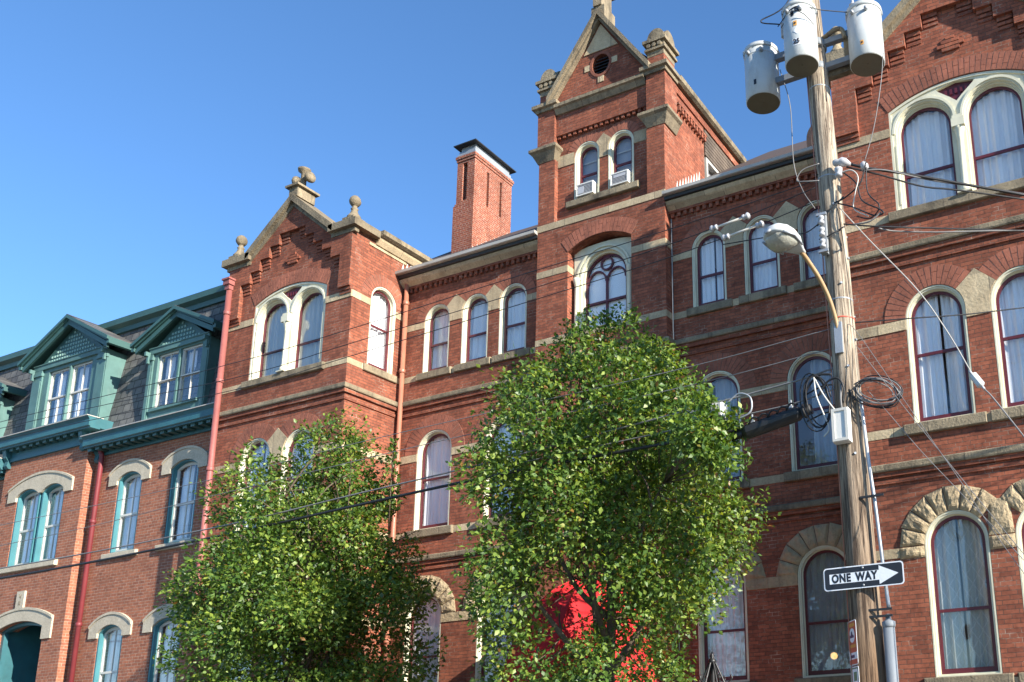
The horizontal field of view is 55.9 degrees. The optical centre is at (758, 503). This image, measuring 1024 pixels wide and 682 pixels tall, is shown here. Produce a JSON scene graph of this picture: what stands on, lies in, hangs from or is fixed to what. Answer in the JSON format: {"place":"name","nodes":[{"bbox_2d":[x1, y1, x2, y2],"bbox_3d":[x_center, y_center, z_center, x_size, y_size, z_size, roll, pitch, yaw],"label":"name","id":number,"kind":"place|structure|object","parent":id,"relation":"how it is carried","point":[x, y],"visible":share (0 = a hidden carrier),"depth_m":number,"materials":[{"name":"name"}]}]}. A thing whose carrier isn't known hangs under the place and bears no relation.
{"place":"outdoors","nodes":[
{"label":"outdoors","id":0,"kind":"place"},
{"bbox_2d":[0,0,900,356],"label":"sky","id":1,"kind":"structure","parent":0,"point":[140,139],"materials":[{"name":"blue"}]},
{"bbox_2d":[184,0,1023,681],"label":"brick building","id":2,"kind":"structure","parent":0,"point":[302,270],"depth_m":16.73,"materials":[{"name":"brick"}]},
{"bbox_2d":[220,611,250,679],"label":"window","id":3,"kind":"structure","parent":2,"relation":"in","point":[229,611],"depth_m":18.26,"materials":[{"name":"beige paint"}]},
{"bbox_2d":[235,438,269,535],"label":"window","id":4,"kind":"structure","parent":2,"relation":"in","point":[257,442],"depth_m":19.29,"materials":[{"name":"glass"}]},
{"bbox_2d":[264,637,292,681],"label":"window","id":5,"kind":"structure","parent":2,"relation":"in","point":[281,663],"depth_m":17.84,"materials":[{"name":"beige paint"}]},
{"bbox_2d":[248,282,326,379],"bbox_3d":[-10.029,-3.731,19.626,2.160,2.043,0.397,-8,-15,23],"label":"window","id":6,"kind":"structure","parent":2,"relation":"in","point":[284,326],"depth_m":19.72,"materials":[{"name":"beige paint"}]},
{"bbox_2d":[279,428,313,523],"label":"window","id":7,"kind":"structure","parent":2,"relation":"in","point":[289,442],"depth_m":18.82,"materials":[{"name":"glass"}]},
{"bbox_2d":[367,287,395,373],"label":"window","id":8,"kind":"structure","parent":2,"relation":"in","point":[381,358],"depth_m":19.76,"materials":[{"name":"beige paint"}]},
{"bbox_2d":[403,594,440,681],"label":"window","id":9,"kind":"structure","parent":2,"relation":"in","point":[434,620],"depth_m":18.35,"materials":[{"name":"glass"}]},
{"bbox_2d":[413,430,451,530],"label":"window","id":10,"kind":"structure","parent":2,"relation":"in","point":[436,502],"depth_m":19.10,"materials":[{"name":"beige paint"}]},
{"bbox_2d":[422,304,449,372],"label":"window","id":11,"kind":"structure","parent":2,"relation":"in","point":[440,346],"depth_m":19.88,"materials":[{"name":"glass"}]},
{"bbox_2d":[460,294,488,363],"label":"window","id":12,"kind":"structure","parent":2,"relation":"in","point":[474,339],"depth_m":19.49,"materials":[{"name":"beige paint"}]},
{"bbox_2d":[475,590,515,681],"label":"window","id":13,"kind":"structure","parent":2,"relation":"in","point":[478,654],"depth_m":17.57,"materials":[{"name":"grey glass"}]},
{"bbox_2d":[483,418,522,518],"bbox_3d":[-5.039,-0.729,18.337,0.940,2.127,0.238,-8,-15,23],"label":"window","id":14,"kind":"structure","parent":2,"relation":"in","point":[502,429],"depth_m":18.44,"materials":[{"name":"glass"}]},
{"bbox_2d":[498,283,526,353],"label":"window","id":15,"kind":"structure","parent":2,"relation":"in","point":[512,321],"depth_m":19.10,"materials":[{"name":"blue glass"}]},
{"bbox_2d":[501,578,660,681],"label":"awning","id":16,"kind":"object","parent":2,"relation":"attached to","point":[573,604],"visible":0.23,"depth_m":14.85,"materials":[{"name":"red fabric"}]},
{"bbox_2d":[576,180,596,197],"bbox_3d":[-3.466,-6.371,18.738,0.410,0.270,0.340,-8,-15,23],"label":"air conditioner","id":17,"kind":"object","parent":2,"relation":"attached to","point":[586,188],"visible":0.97,"depth_m":18.59,"materials":[{"name":"white metal"}]},
{"bbox_2d":[574,141,599,199],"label":"window","id":18,"kind":"structure","parent":2,"relation":"in","point":[587,160],"depth_m":18.96,"materials":[{"name":"beige paint"}]},
{"bbox_2d":[573,237,631,328],"bbox_3d":[-3.039,-4.319,18.102,1.400,1.890,0.265,-8,-15,23],"label":"window","id":19,"kind":"structure","parent":2,"relation":"in","point":[607,292],"depth_m":18.23,"materials":[{"name":"glass"}]},
{"bbox_2d":[610,169,631,187],"bbox_3d":[-2.717,-6.479,18.422,0.410,0.270,0.340,-8,-15,23],"label":"air conditioner","id":20,"kind":"object","parent":2,"relation":"attached to","point":[622,177],"visible":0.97,"depth_m":18.27,"materials":[{"name":"white metal"}]},
{"bbox_2d":[608,130,633,188],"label":"window","id":21,"kind":"structure","parent":2,"relation":"in","point":[621,145],"depth_m":18.65,"materials":[{"name":"beige paint"}]},
{"bbox_2d":[692,230,726,306],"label":"window","id":22,"kind":"structure","parent":2,"relation":"in","point":[703,258],"depth_m":17.34,"materials":[{"name":"glass"}]},
{"bbox_2d":[704,157,718,177],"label":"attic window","id":23,"kind":"structure","parent":2,"relation":"in","point":[708,165],"depth_m":19.94,"materials":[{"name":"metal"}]},
{"bbox_2d":[696,371,743,480],"bbox_3d":[-0.683,-1.358,16.496,0.940,2.127,0.225,-8,-15,23],"label":"window","id":24,"kind":"structure","parent":2,"relation":"in","point":[726,387],"depth_m":16.64,"materials":[{"name":"beige paint"}]},
{"bbox_2d":[698,559,749,681],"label":"window","id":25,"kind":"structure","parent":2,"relation":"in","point":[730,650],"depth_m":15.66,"materials":[{"name":"glass"}]},
{"bbox_2d":[743,215,780,294],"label":"window","id":26,"kind":"structure","parent":2,"relation":"in","point":[762,265],"depth_m":16.91,"materials":[{"name":"glass"}]},
{"bbox_2d":[797,200,825,280],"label":"window","id":27,"kind":"structure","parent":2,"relation":"in","point":[807,220],"depth_m":16.57,"materials":[{"name":"blue glass"}]},
{"bbox_2d":[787,351,837,470],"bbox_3d":[1.008,-1.601,15.788,0.940,2.127,0.232,-8,-15,23],"label":"window","id":28,"kind":"structure","parent":2,"relation":"in","point":[825,449],"depth_m":15.81,"materials":[{"name":"beige paint"}]},
{"bbox_2d":[798,545,853,677],"bbox_3d":[1.154,1.751,14.961,0.940,2.137,0.234,-8,-15,23],"label":"window","id":29,"kind":"structure","parent":2,"relation":"in","point":[823,614],"depth_m":15.01,"materials":[{"name":"grey glass"}]},
{"bbox_2d":[906,285,975,422],"bbox_3d":[2.700,-2.216,13.543,0.900,2.117,0.237,-8,-15,23],"label":"window","id":30,"kind":"structure","parent":2,"relation":"in","point":[928,385],"depth_m":13.58,"materials":[{"name":"beige paint"}]},
{"bbox_2d":[888,70,1023,210],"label":"window","id":31,"kind":"structure","parent":2,"relation":"in","point":[982,143],"depth_m":14.18,"materials":[{"name":"beige paint"}]},
{"bbox_2d":[925,510,1002,676],"bbox_3d":[2.839,1.229,12.694,0.900,2.297,0.232,-8,-15,23],"label":"window","id":32,"kind":"structure","parent":2,"relation":"in","point":[941,550],"depth_m":12.72,"materials":[{"name":"glass"}]},
{"bbox_2d":[990,265,1023,407],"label":"window","id":33,"kind":"structure","parent":2,"relation":"in","point":[1007,292],"depth_m":13.20,"materials":[{"name":"glass"}]},
{"bbox_2d":[1016,510,1023,604],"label":"window","id":34,"kind":"structure","parent":2,"relation":"in","point":[1020,523],"depth_m":12.43,"materials":[{"name":"beige paint"}]},
{"bbox_2d":[693,652,732,681],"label":"iron fence","id":35,"kind":"object","parent":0,"point":[712,670],"visible":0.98,"depth_m":12.63,"materials":[{"name":"grey metal"}]},
{"label":"ground","id":36,"kind":"structure","parent":0,"visible":0},
{"bbox_2d":[0,285,225,681],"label":"row house","id":37,"kind":"structure","parent":36,"relation":"on","point":[103,621],"depth_m":21.54,"materials":[{"name":"brick"}]},
{"bbox_2d":[7,489,42,566],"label":"window","id":38,"kind":"structure","parent":37,"relation":"in","point":[35,505],"depth_m":22.49,"materials":[{"name":"glass"}]},
{"bbox_2d":[32,484,63,561],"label":"window","id":39,"kind":"structure","parent":37,"relation":"in","point":[46,502],"depth_m":22.15,"materials":[{"name":"glass"}]},
{"bbox_2d":[92,625,122,681],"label":"window","id":40,"kind":"structure","parent":37,"relation":"in","point":[114,650],"depth_m":20.55,"materials":[{"name":"glass"}]},
{"bbox_2d":[110,472,141,552],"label":"window","id":41,"kind":"structure","parent":37,"relation":"in","point":[129,530],"depth_m":21.33,"materials":[{"name":"glass"}]},
{"bbox_2d":[147,618,180,681],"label":"window","id":42,"kind":"structure","parent":37,"relation":"in","point":[158,628],"depth_m":19.81,"materials":[{"name":"blue glass"}]},
{"bbox_2d":[164,459,198,543],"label":"window","id":43,"kind":"structure","parent":37,"relation":"in","point":[189,473],"depth_m":20.60,"materials":[{"name":"glass"}]},
{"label":"sidewalk","id":44,"kind":"structure","parent":0,"visible":0},
{"bbox_2d":[152,405,448,681],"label":"street tree","id":45,"kind":"object","parent":44,"relation":"on","point":[299,615],"visible":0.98,"depth_m":14.25,"materials":[{"name":"green plant"}]},
{"bbox_2d":[445,301,781,681],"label":"street tree","id":46,"kind":"object","parent":44,"relation":"on","point":[609,525],"visible":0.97,"depth_m":11.71,"materials":[{"name":"green plant"}]},
{"bbox_2d":[774,0,898,681],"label":"utility pole","id":47,"kind":"object","parent":44,"relation":"on","point":[877,649],"visible":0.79,"depth_m":10.13,"materials":[{"name":"brown wood"}]},
{"bbox_2d":[0,187,815,428],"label":"overhead wire","id":48,"kind":"object","parent":47,"relation":"attached to","point":[425,320],"visible":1,"depth_m":13.12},
{"bbox_2d":[709,212,750,231],"bbox_3d":[-0.353,-3.499,11.384,0.562,0.130,0.089,-8,-15,23],"label":"insulator","id":49,"kind":"object","parent":48,"relation":"attached to","point":[747,215],"visible":1,"depth_m":11.37,"materials":[{"name":"white ceramic"}]},
{"bbox_2d":[1,174,817,421],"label":"overhead wire","id":50,"kind":"object","parent":47,"relation":"attached to","point":[448,297],"visible":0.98,"depth_m":13.01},
{"bbox_2d":[2,201,816,439],"bbox_3d":[-13.154,-1.372,16.645,30.401,0.477,0.140,-8,-15,23],"label":"overhead wire","id":51,"kind":"object","parent":47,"relation":"attached to","point":[427,332],"visible":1,"depth_m":13.08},
{"bbox_2d":[721,220,764,240],"bbox_3d":[-0.191,-3.361,11.279,0.582,0.139,0.089,-8,-15,23],"label":"insulator","id":52,"kind":"object","parent":51,"relation":"attached to","point":[761,223],"visible":1,"depth_m":11.26,"materials":[{"name":"white ceramic"}]},
{"bbox_2d":[2,329,829,524],"bbox_3d":[-12.846,0.134,16.225,29.990,0.283,0.090,-8,-15,23],"label":"overhead wire","id":53,"kind":"object","parent":47,"relation":"attached to","point":[439,423],"visible":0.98,"depth_m":12.73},
{"bbox_2d":[0,348,831,545],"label":"overhead wire","id":54,"kind":"object","parent":47,"relation":"attached to","point":[426,444],"visible":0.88,"depth_m":12.84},
{"bbox_2d":[0,367,832,568],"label":"overhead wire","id":55,"kind":"object","parent":47,"relation":"attached to","point":[829,369],"visible":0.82,"depth_m":12.88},
{"bbox_2d":[685,402,726,423],"bbox_3d":[-0.632,-1.075,10.956,0.500,0.180,0.166,-8,-15,23],"label":"terminal box","id":56,"kind":"object","parent":55,"relation":"attached to","point":[722,406],"visible":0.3,"depth_m":10.84,"materials":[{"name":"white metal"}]},
{"bbox_2d":[727,393,752,418],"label":"overhead wire","id":57,"kind":"object","parent":55,"relation":"attached to","point":[750,411],"visible":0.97,"depth_m":10.73,"materials":[{"name":"metal"}]},
{"bbox_2d":[485,388,834,470],"bbox_3d":[-1.380,-0.850,11.245,5.053,0.197,0.112,-9,-15,24],"label":"overhead wire","id":58,"kind":"object","parent":47,"relation":"attached to","point":[670,430],"visible":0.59,"depth_m":11.12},
{"bbox_2d":[732,400,813,440],"bbox_3d":[0.143,-0.974,10.577,1.034,0.373,0.189,-8,-15,23],"label":"splice case","id":59,"kind":"object","parent":58,"relation":"hanging from","point":[752,428],"visible":0.92,"depth_m":10.49,"materials":[{"name":"black plastic"}]},
{"bbox_2d":[0,428,739,578],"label":"overhead wire","id":60,"kind":"object","parent":59,"relation":"attached to","point":[380,500],"visible":0.77,"depth_m":13.04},
{"bbox_2d":[743,40,780,113],"bbox_3d":[0.045,-5.489,11.645,0.460,0.920,0.479,-8,-15,23],"label":"transformer","id":61,"kind":"object","parent":47,"relation":"attached to","point":[761,64],"visible":0.98,"depth_m":11.47,"materials":[{"name":"grey metal"}]},
{"bbox_2d":[722,224,817,244],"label":"overhead wire","id":62,"kind":"object","parent":47,"relation":"attached to","point":[762,237],"visible":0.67,"depth_m":11.23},
{"bbox_2d":[780,70,814,208],"bbox_3d":[0.480,-4.454,11.128,0.407,2.125,0.042,-13,-17,37],"label":"overhead wire","id":63,"kind":"object","parent":47,"relation":"attached to","point":[792,143],"visible":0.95,"depth_m":11.18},
{"bbox_2d":[780,0,818,77],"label":"transformer","id":64,"kind":"object","parent":47,"relation":"attached to","point":[799,33],"visible":0.96,"depth_m":10.91,"materials":[{"name":"grey metal"}]},
{"bbox_2d":[760,0,788,24],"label":"overhead wire","id":65,"kind":"object","parent":64,"relation":"attached to","point":[771,15],"visible":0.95,"depth_m":11.20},
{"bbox_2d":[781,10,813,27],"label":"overhead wire","id":66,"kind":"object","parent":64,"relation":"attached to","point":[802,13],"visible":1,"depth_m":10.90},
{"bbox_2d":[777,5,846,26],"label":"overhead wire","id":67,"kind":"object","parent":64,"relation":"attached to","point":[812,8],"visible":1,"depth_m":11.04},
{"bbox_2d":[817,10,826,101],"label":"overhead wire","id":68,"kind":"object","parent":64,"relation":"attached to","point":[823,55],"visible":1,"depth_m":10.99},
{"bbox_2d":[762,223,843,353],"bbox_3d":[0.466,-2.329,9.989,0.385,1.185,1.187,-11,-16,32],"label":"street lamp","id":69,"kind":"object","parent":47,"relation":"attached to","point":[781,238],"visible":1,"depth_m":9.81,"materials":[{"name":"metal"}]},
{"bbox_2d":[796,163,818,181],"bbox_3d":[0.588,-3.913,10.844,0.288,0.242,0.037,-5,-14,12],"label":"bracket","id":70,"kind":"object","parent":47,"relation":"attached to","point":[804,169],"visible":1,"depth_m":10.85,"materials":[{"name":"grey metal"}]},
{"bbox_2d":[799,373,831,431],"bbox_3d":[0.636,-1.126,10.159,0.403,0.709,0.116,-8,-15,23],"label":"cable coil","id":71,"kind":"object","parent":47,"relation":"hanging from","point":[820,379],"visible":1,"depth_m":10.17,"materials":[{"name":"black rubber"}]},
{"bbox_2d":[804,373,831,408],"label":"overhead wire","id":72,"kind":"object","parent":71,"relation":"attached to","point":[820,374],"visible":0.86,"depth_m":10.25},
{"bbox_2d":[813,377,829,436],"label":"overhead wire","id":73,"kind":"object","parent":71,"relation":"attached to","point":[821,407],"visible":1,"depth_m":10.06,"materials":[{"name":"white paint"}]},
{"bbox_2d":[814,379,834,408],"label":"overhead wire","id":74,"kind":"object","parent":71,"relation":"attached to","point":[823,394],"visible":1,"depth_m":10.09,"materials":[{"name":"white paint"}]},
{"bbox_2d":[817,377,844,402],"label":"overhead wire","id":75,"kind":"object","parent":71,"relation":"attached to","point":[829,380],"visible":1,"depth_m":10.08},
{"bbox_2d":[807,411,828,421],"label":"overhead wire","id":76,"kind":"object","parent":47,"relation":"attached to","point":[818,415],"visible":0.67,"depth_m":10.18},
{"bbox_2d":[807,384,833,394],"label":"overhead wire","id":77,"kind":"object","parent":47,"relation":"attached to","point":[818,388],"visible":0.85,"depth_m":10.24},
{"bbox_2d":[817,196,843,225],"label":"overhead wire","id":78,"kind":"object","parent":47,"relation":"attached to","point":[833,206],"visible":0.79,"depth_m":10.61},
{"bbox_2d":[819,226,844,239],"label":"overhead wire","id":79,"kind":"object","parent":47,"relation":"attached to","point":[835,231],"visible":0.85,"depth_m":10.54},
{"bbox_2d":[831,383,852,444],"bbox_3d":[0.902,-0.993,9.997,0.190,0.682,0.122,-8,-15,23],"label":"junction box","id":80,"kind":"object","parent":47,"relation":"attached to","point":[841,425],"visible":1,"depth_m":9.92,"materials":[{"name":"white paint"}]},
{"bbox_2d":[832,157,868,177],"bbox_3d":[1.078,-3.944,10.665,0.418,0.254,0.113,-6,-14,15],"label":"insulator","id":81,"kind":"object","parent":47,"relation":"attached to","point":[839,163],"visible":0.98,"depth_m":10.66,"materials":[{"name":"grey ceramic"}]},
{"bbox_2d":[842,169,867,215],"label":"overhead wire","id":82,"kind":"object","parent":81,"relation":"attached to","point":[855,191],"visible":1,"depth_m":10.48,"materials":[{"name":"white paint"}]},
{"bbox_2d":[838,172,883,215],"bbox_3d":[1.152,-3.576,10.476,0.573,0.772,0.067,-11,-16,33],"label":"overhead wire","id":83,"kind":"object","parent":81,"relation":"attached to","point":[861,200],"visible":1,"depth_m":10.42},
{"bbox_2d":[854,212,880,224],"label":"overhead wire","id":84,"kind":"object","parent":83,"relation":"attached to","point":[877,215],"visible":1,"depth_m":10.30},
{"bbox_2d":[864,52,883,161],"bbox_3d":[1.355,-4.644,10.701,0.336,1.365,0.009,-8,-15,23],"label":"overhead wire","id":85,"kind":"object","parent":81,"relation":"attached to","point":[877,108],"visible":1,"depth_m":10.67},
{"bbox_2d":[846,166,1023,199],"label":"overhead wire","id":86,"kind":"object","parent":81,"relation":"attached to","point":[936,187],"visible":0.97,"depth_m":10.75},
{"bbox_2d":[850,163,1023,195],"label":"overhead wire","id":87,"kind":"object","parent":81,"relation":"attached to","point":[963,184],"visible":0.94,"depth_m":10.78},
{"bbox_2d":[861,169,1019,192],"bbox_3d":[5.734,-3.612,10.552,8.999,1.007,0.595,-3,-14,4],"label":"overhead wire","id":88,"kind":"object","parent":81,"relation":"attached to","point":[907,175],"visible":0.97,"depth_m":10.73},
{"bbox_2d":[834,162,866,202],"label":"overhead wire","id":89,"kind":"object","parent":47,"relation":"attached to","point":[855,188],"visible":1,"depth_m":10.53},
{"bbox_2d":[848,619,859,681],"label":"parking sign","id":90,"kind":"object","parent":47,"relation":"attached to","point":[853,645],"visible":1,"depth_m":9.45,"materials":[{"name":"white metal"}]},
{"bbox_2d":[823,561,903,591],"bbox_3d":[1.095,0.760,9.543,0.870,0.243,0.014,-8,-15,23],"label":"street sign","id":91,"kind":"object","parent":47,"relation":"attached to","point":[865,576],"visible":1,"depth_m":9.54,"materials":[{"name":"metal"}]},
{"bbox_2d":[845,0,884,76],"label":"transformer","id":92,"kind":"object","parent":47,"relation":"attached to","point":[863,18],"visible":1,"depth_m":10.97,"materials":[{"name":"grey metal"}]},
{"bbox_2d":[856,167,879,218],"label":"overhead wire","id":93,"kind":"object","parent":47,"relation":"attached to","point":[870,197],"visible":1,"depth_m":10.40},
{"bbox_2d":[849,375,902,408],"bbox_3d":[1.279,-1.212,9.960,0.605,0.397,0.136,-8,-15,23],"label":"cable coil","id":94,"kind":"object","parent":47,"relation":"hanging from","point":[870,379],"visible":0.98,"depth_m":9.92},
{"bbox_2d":[867,390,1023,560],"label":"overhead wire","id":95,"kind":"object","parent":94,"relation":"attached to","point":[949,481],"visible":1,"depth_m":9.06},
{"bbox_2d":[839,207,969,369],"bbox_3d":[1.607,-2.322,9.957,1.505,2.614,0.051,-12,-17,35],"label":"overhead wire","id":96,"kind":"object","parent":47,"relation":"attached to","point":[914,287],"visible":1,"depth_m":9.88,"materials":[{"name":"metal"}]},
{"bbox_2d":[968,370,985,389],"bbox_3d":[2.214,-1.247,9.248,0.164,0.247,0.082,-13,-17,37],"label":"wire box","id":97,"kind":"object","parent":96,"relation":"attached to","point":[977,380],"visible":1,"depth_m":9.21,"materials":[{"name":"white plastic"}]},
{"bbox_2d":[984,389,1023,436],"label":"overhead wire","id":98,"kind":"object","parent":97,"relation":"attached to","point":[1006,414],"visible":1,"depth_m":8.99,"materials":[{"name":"grey metal"}]},
{"bbox_2d":[829,307,1023,324],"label":"overhead wire","id":99,"kind":"object","parent":47,"relation":"attached to","point":[939,316],"visible":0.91,"depth_m":10.42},
{"bbox_2d":[843,223,1023,231],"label":"overhead wire","id":100,"kind":"object","parent":47,"relation":"attached to","point":[928,227],"visible":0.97,"depth_m":10.64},
{"bbox_2d":[879,228,1013,232],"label":"overhead wire","id":101,"kind":"object","parent":100,"relation":"attached to","point":[944,231],"visible":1,"depth_m":10.64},
{"bbox_2d":[847,324,1023,572],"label":"overhead wire","id":102,"kind":"object","parent":47,"relation":"attached to","point":[940,452],"visible":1,"depth_m":9.02,"materials":[{"name":"grey metal"}]},
{"bbox_2d":[856,345,1023,553],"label":"overhead wire","id":103,"kind":"object","parent":47,"relation":"attached to","point":[939,451],"visible":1,"depth_m":9.03,"materials":[{"name":"grey metal"}]}
]}

